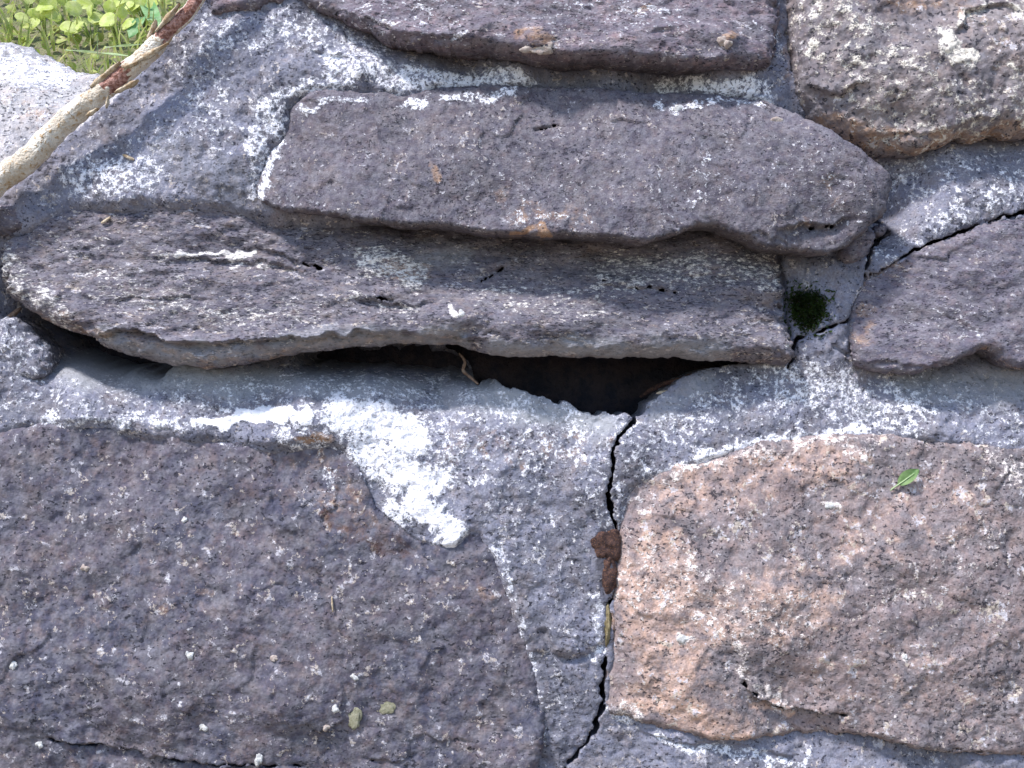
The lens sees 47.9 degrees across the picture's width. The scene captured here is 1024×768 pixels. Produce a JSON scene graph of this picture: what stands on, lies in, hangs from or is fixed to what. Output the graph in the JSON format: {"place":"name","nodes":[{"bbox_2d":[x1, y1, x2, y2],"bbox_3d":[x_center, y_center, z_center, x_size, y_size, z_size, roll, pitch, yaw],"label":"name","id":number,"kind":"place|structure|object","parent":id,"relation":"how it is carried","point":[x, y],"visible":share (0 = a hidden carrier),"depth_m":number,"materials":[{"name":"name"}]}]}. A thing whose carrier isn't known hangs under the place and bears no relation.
{"place":"outdoors","nodes":[
{"label":"outdoors","id":0,"kind":"place"},
{"bbox_2d":[0,0,187,73],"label":"ground","id":1,"kind":"structure","parent":0,"point":[36,43],"depth_m":1.30,"materials":[{"name":"green plant"}]},
{"bbox_2d":[24,0,34,7],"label":"round leaved plant","id":2,"kind":"object","parent":1,"relation":"on","point":[28,1],"visible":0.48,"depth_m":1.35,"materials":[{"name":"green plant"}]},
{"bbox_2d":[14,0,56,35],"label":"round leaved plant","id":3,"kind":"object","parent":1,"relation":"on","point":[36,17],"visible":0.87,"depth_m":1.30,"materials":[{"name":"green plant"}]},
{"bbox_2d":[35,0,88,26],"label":"round leaved plant","id":4,"kind":"object","parent":1,"relation":"on","point":[56,15],"visible":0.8,"depth_m":1.30,"materials":[{"name":"green plant"}]},
{"bbox_2d":[59,1,116,43],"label":"round leaved plant","id":5,"kind":"object","parent":1,"relation":"on","point":[73,8],"visible":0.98,"depth_m":1.27,"materials":[{"name":"green plant"}]},
{"bbox_2d":[0,0,178,73],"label":"ground cover","id":6,"kind":"object","parent":1,"relation":"on","point":[9,30],"visible":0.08,"depth_m":1.28,"materials":[{"name":"green plant"}]},
{"bbox_2d":[76,0,125,13],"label":"round leaved plant","id":7,"kind":"object","parent":1,"relation":"on","point":[88,2],"visible":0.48,"depth_m":1.33,"materials":[{"name":"green plant"}]},
{"bbox_2d":[88,0,135,41],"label":"round leaved plant","id":8,"kind":"object","parent":1,"relation":"on","point":[110,6],"visible":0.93,"depth_m":1.28,"materials":[{"name":"green plant"}]},
{"bbox_2d":[127,16,145,37],"bbox_3d":[-0.414,-0.396,1.277,0.011,0.033,0.025,0,0,39],"label":"broad leaf","id":9,"kind":"object","parent":1,"relation":"on","point":[132,30],"visible":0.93,"depth_m":1.27,"materials":[{"name":"green plant"}]},
{"bbox_2d":[119,0,159,24],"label":"round leaved plant","id":10,"kind":"object","parent":1,"relation":"on","point":[133,6],"visible":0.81,"depth_m":1.32,"materials":[{"name":"green plant"}]},
{"bbox_2d":[140,1,160,25],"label":"broad leaf","id":11,"kind":"object","parent":1,"relation":"on","point":[155,9],"visible":0.61,"depth_m":1.31,"materials":[{"name":"green plant"}]},
{"bbox_2d":[0,0,1023,767],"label":"mortar","id":12,"kind":"object","parent":1,"relation":"on","point":[532,472],"visible":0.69,"depth_m":0.90,"materials":[{"name":"grey concrete"}]},
{"bbox_2d":[0,204,22,236],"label":"wall stone","id":13,"kind":"object","parent":12,"relation":"on","point":[10,223],"visible":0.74,"depth_m":0.90,"materials":[{"name":"grey stone"}]},
{"bbox_2d":[7,307,21,316],"bbox_3d":[-0.408,-0.042,0.911,0.039,0.038,0.010,0,0,-25],"label":"stick","id":14,"kind":"object","parent":12,"relation":"on","point":[15,312],"visible":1,"depth_m":0.92,"materials":[{"name":"brown wood"}]},
{"bbox_2d":[0,316,64,379],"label":"rubble stone","id":15,"kind":"object","parent":12,"relation":"on","point":[30,350],"visible":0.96,"depth_m":0.90,"materials":[{"name":"grey stone"}]},
{"bbox_2d":[0,42,140,162],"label":"wall stone","id":16,"kind":"object","parent":12,"relation":"on","point":[38,91],"visible":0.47,"depth_m":0.98,"materials":[{"name":"grey stone"}]},
{"bbox_2d":[66,49,127,55],"bbox_3d":[-0.359,-0.286,0.996,0.054,0.006,0.002,0,0,0],"label":"grass blade","id":17,"kind":"object","parent":16,"relation":"on","point":[88,51],"depth_m":1.00,"materials":[{"name":"green plant"}]},
{"bbox_2d":[105,44,139,47],"bbox_3d":[-0.326,-0.294,1.000,0.056,0.006,0.002,0,0,0],"label":"grass blade","id":18,"kind":"object","parent":16,"relation":"on","point":[124,45],"depth_m":1.00,"materials":[{"name":"green plant"}]},
{"bbox_2d":[0,0,205,197],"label":"branch","id":19,"kind":"object","parent":12,"relation":"attached to","point":[35,152],"visible":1,"depth_m":0.88,"materials":[{"name":"beige plant"}]},
{"bbox_2d":[122,154,133,159],"bbox_3d":[-0.299,-0.177,0.899,0.010,0.006,0.005,0,0,0],"label":"straw","id":20,"kind":"object","parent":12,"relation":"on","point":[128,157],"visible":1,"depth_m":0.90,"materials":[{"name":"beige plant"}]},
{"bbox_2d":[0,422,545,767],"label":"wall stone","id":21,"kind":"object","parent":12,"relation":"on","point":[245,571],"visible":0.98,"depth_m":0.89,"materials":[{"name":"grey stone"}]},
{"bbox_2d":[9,661,17,669],"bbox_3d":[-0.384,0.216,0.886,0.007,0.009,0.003,0,0,0],"label":"crumb","id":22,"kind":"object","parent":21,"relation":"on","point":[13,665],"visible":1,"depth_m":0.89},
{"bbox_2d":[35,741,42,748],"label":"crumb","id":23,"kind":"object","parent":21,"relation":"on","point":[39,744],"visible":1,"depth_m":0.89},
{"bbox_2d":[80,564,89,571],"bbox_3d":[-0.328,0.142,0.887,0.008,0.007,0.004,0,0,0],"label":"crumb","id":24,"kind":"object","parent":21,"relation":"on","point":[85,568],"visible":1,"depth_m":0.89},
{"bbox_2d":[185,651,193,659],"bbox_3d":[-0.248,0.208,0.884,0.008,0.008,0.004,0,0,0],"label":"crumb","id":25,"kind":"object","parent":21,"relation":"on","point":[189,655],"visible":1,"depth_m":0.88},
{"bbox_2d":[199,724,207,731],"bbox_3d":[-0.239,0.266,0.891,0.008,0.006,0.004,0,0,0],"label":"crumb","id":26,"kind":"object","parent":21,"relation":"on","point":[203,727],"visible":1,"depth_m":0.89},
{"bbox_2d":[254,753,262,766],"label":"crumb","id":27,"kind":"object","parent":21,"relation":"on","point":[258,760],"visible":1,"depth_m":0.89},
{"bbox_2d":[270,655,277,661],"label":"crumb","id":28,"kind":"object","parent":21,"relation":"on","point":[273,658],"visible":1,"depth_m":0.88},
{"bbox_2d":[323,725,329,731],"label":"crumb","id":29,"kind":"object","parent":21,"relation":"on","point":[326,728],"visible":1,"depth_m":0.89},
{"bbox_2d":[332,704,339,712],"bbox_3d":[-0.135,0.249,0.885,0.006,0.007,0.003,0,0,0],"label":"crumb","id":30,"kind":"object","parent":21,"relation":"on","point":[335,708],"visible":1,"depth_m":0.88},
{"bbox_2d":[350,674,358,680],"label":"crumb","id":31,"kind":"object","parent":21,"relation":"on","point":[354,677],"visible":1,"depth_m":0.89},
{"bbox_2d":[348,707,362,729],"bbox_3d":[-0.125,0.257,0.891,0.019,0.021,0.002,0,0,0],"label":"lichen","id":32,"kind":"object","parent":21,"relation":"attached to","point":[355,715],"visible":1,"depth_m":0.89},
{"bbox_2d":[377,701,395,714],"bbox_3d":[-0.099,0.249,0.894,0.018,0.014,0.002,0,0,0],"label":"lichen","id":33,"kind":"object","parent":21,"relation":"attached to","point":[388,707],"visible":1,"depth_m":0.89},
{"bbox_2d":[1,206,794,369],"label":"wall stone","id":34,"kind":"object","parent":12,"relation":"on","point":[212,288],"visible":0.92,"depth_m":0.89,"materials":[{"name":"grey stone"}]},
{"bbox_2d":[101,216,110,223],"bbox_3d":[-0.316,-0.128,0.897,0.008,0.006,0.003,0,0,0],"label":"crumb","id":35,"kind":"object","parent":34,"relation":"on","point":[105,220],"visible":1,"depth_m":0.90,"materials":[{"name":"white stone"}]},
{"bbox_2d":[459,309,464,316],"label":"crumb","id":36,"kind":"object","parent":34,"relation":"on","point":[461,313],"visible":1,"depth_m":0.87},
{"bbox_2d":[459,353,478,384],"bbox_3d":[-0.035,-0.012,0.924,0.017,0.026,0.013,0,0,0],"label":"twig","id":37,"kind":"object","parent":12,"relation":"on","point":[464,372],"visible":1,"depth_m":0.92,"materials":[{"name":"brown wood"}]},
{"bbox_2d":[210,0,779,76],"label":"wall stone","id":38,"kind":"object","parent":12,"relation":"attached to","point":[672,38],"visible":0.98,"depth_m":0.88,"materials":[{"name":"grey stone"}]},
{"bbox_2d":[519,42,553,54],"bbox_3d":[0.018,-0.254,0.869,0.026,0.012,0.006,0,0,0],"label":"stone flake","id":39,"kind":"object","parent":38,"relation":"on","point":[544,50],"visible":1,"depth_m":0.87,"materials":[{"name":"grey stone"}]},
{"bbox_2d":[717,36,732,48],"bbox_3d":[0.162,-0.260,0.875,0.012,0.010,0.006,0,0,0],"label":"lichen","id":40,"kind":"object","parent":38,"relation":"attached to","point":[724,42],"visible":1,"depth_m":0.87},
{"bbox_2d":[256,84,891,257],"bbox_3d":[0.046,-0.166,0.924,0.487,0.136,0.138,0,0,0],"label":"wall stone","id":41,"kind":"object","parent":12,"relation":"on","point":[628,168],"visible":1,"depth_m":0.87,"materials":[{"name":"grey stone"}]},
{"bbox_2d":[673,105,682,110],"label":"crumb","id":42,"kind":"object","parent":41,"relation":"on","point":[677,107],"visible":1,"depth_m":0.88,"materials":[{"name":"white stone"}]},
{"bbox_2d":[771,117,782,121],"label":"crumb","id":43,"kind":"object","parent":41,"relation":"on","point":[777,119],"visible":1,"depth_m":0.89,"materials":[{"name":"grey stone"}]},
{"bbox_2d":[590,529,620,560],"bbox_3d":[0.073,0.126,0.902,0.026,0.027,0.017,0,0,0],"label":"dirt clod","id":44,"kind":"object","parent":12,"relation":"attached to","point":[604,544],"visible":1,"depth_m":0.90,"materials":[{"name":"brown soil"}]},
{"bbox_2d":[604,602,611,646],"bbox_3d":[0.074,0.188,0.902,0.008,0.035,0.013,0,0,0],"label":"dry leaf","id":45,"kind":"object","parent":12,"relation":"attached to","point":[607,624],"visible":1,"depth_m":0.90,"materials":[{"name":"plant"}]},
{"bbox_2d":[602,557,617,593],"bbox_3d":[0.076,0.148,0.901,0.014,0.034,0.015,0,0,0],"label":"dirt clod","id":46,"kind":"object","parent":12,"relation":"on","point":[609,579],"visible":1,"depth_m":0.90,"materials":[{"name":"brown soil"}]},
{"bbox_2d":[639,373,691,397],"bbox_3d":[0.131,-0.001,0.942,0.061,0.024,0.009,0,0,31],"label":"rootlet","id":47,"kind":"object","parent":12,"relation":"on","point":[656,387],"visible":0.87,"depth_m":0.95,"materials":[{"name":"brown plant"}]},
{"bbox_2d":[782,279,835,341],"bbox_3d":[0.233,-0.058,0.922,0.045,0.051,0.050,0,0,0],"label":"moss cushion","id":48,"kind":"object","parent":12,"relation":"on","point":[812,310],"visible":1,"depth_m":0.91,"materials":[{"name":"green plant"}]},
{"bbox_2d":[604,434,1023,755],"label":"wall stone","id":49,"kind":"object","parent":12,"relation":"on","point":[772,587],"visible":0.99,"depth_m":0.89,"materials":[{"name":"beige stone"}]},
{"bbox_2d":[676,635,688,643],"bbox_3d":[0.133,0.197,0.889,0.011,0.007,0.003,0,0,0],"label":"crumb","id":50,"kind":"object","parent":49,"relation":"on","point":[681,639],"visible":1,"depth_m":0.89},
{"bbox_2d":[825,501,833,508],"bbox_3d":[0.246,0.094,0.891,0.008,0.006,0.002,0,0,0],"label":"crumb","id":51,"kind":"object","parent":49,"relation":"on","point":[829,505],"visible":1,"depth_m":0.89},
{"bbox_2d":[890,469,918,490],"bbox_3d":[0.303,0.074,0.888,0.022,0.018,0.008,0,0,0],"label":"fallen leaf","id":52,"kind":"object","parent":49,"relation":"on","point":[908,476],"visible":1,"depth_m":0.89,"materials":[{"name":"green plant"}]},
{"bbox_2d":[838,227,875,263],"bbox_3d":[0.272,-0.109,0.922,0.028,0.030,0.043,0,0,0],"label":"pebble","id":53,"kind":"object","parent":12,"relation":"on","point":[857,249],"visible":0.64,"depth_m":0.90,"materials":[{"name":"grey stone"}]},
{"bbox_2d":[871,224,886,237],"bbox_3d":[0.293,-0.122,0.931,0.012,0.011,0.038,0,0,0],"label":"pebble","id":54,"kind":"object","parent":12,"relation":"on","point":[879,230],"visible":0.65,"depth_m":0.91,"materials":[{"name":"grey stone"}]},
{"bbox_2d":[785,0,1023,158],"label":"wall stone","id":55,"kind":"object","parent":12,"relation":"on","point":[890,79],"visible":0.95,"depth_m":0.89,"materials":[{"name":"grey stone"}]},
{"bbox_2d":[839,214,1023,374],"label":"wall stone","id":56,"kind":"object","parent":12,"relation":"on","point":[953,299],"visible":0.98,"depth_m":0.89,"materials":[{"name":"grey stone"}]}
]}

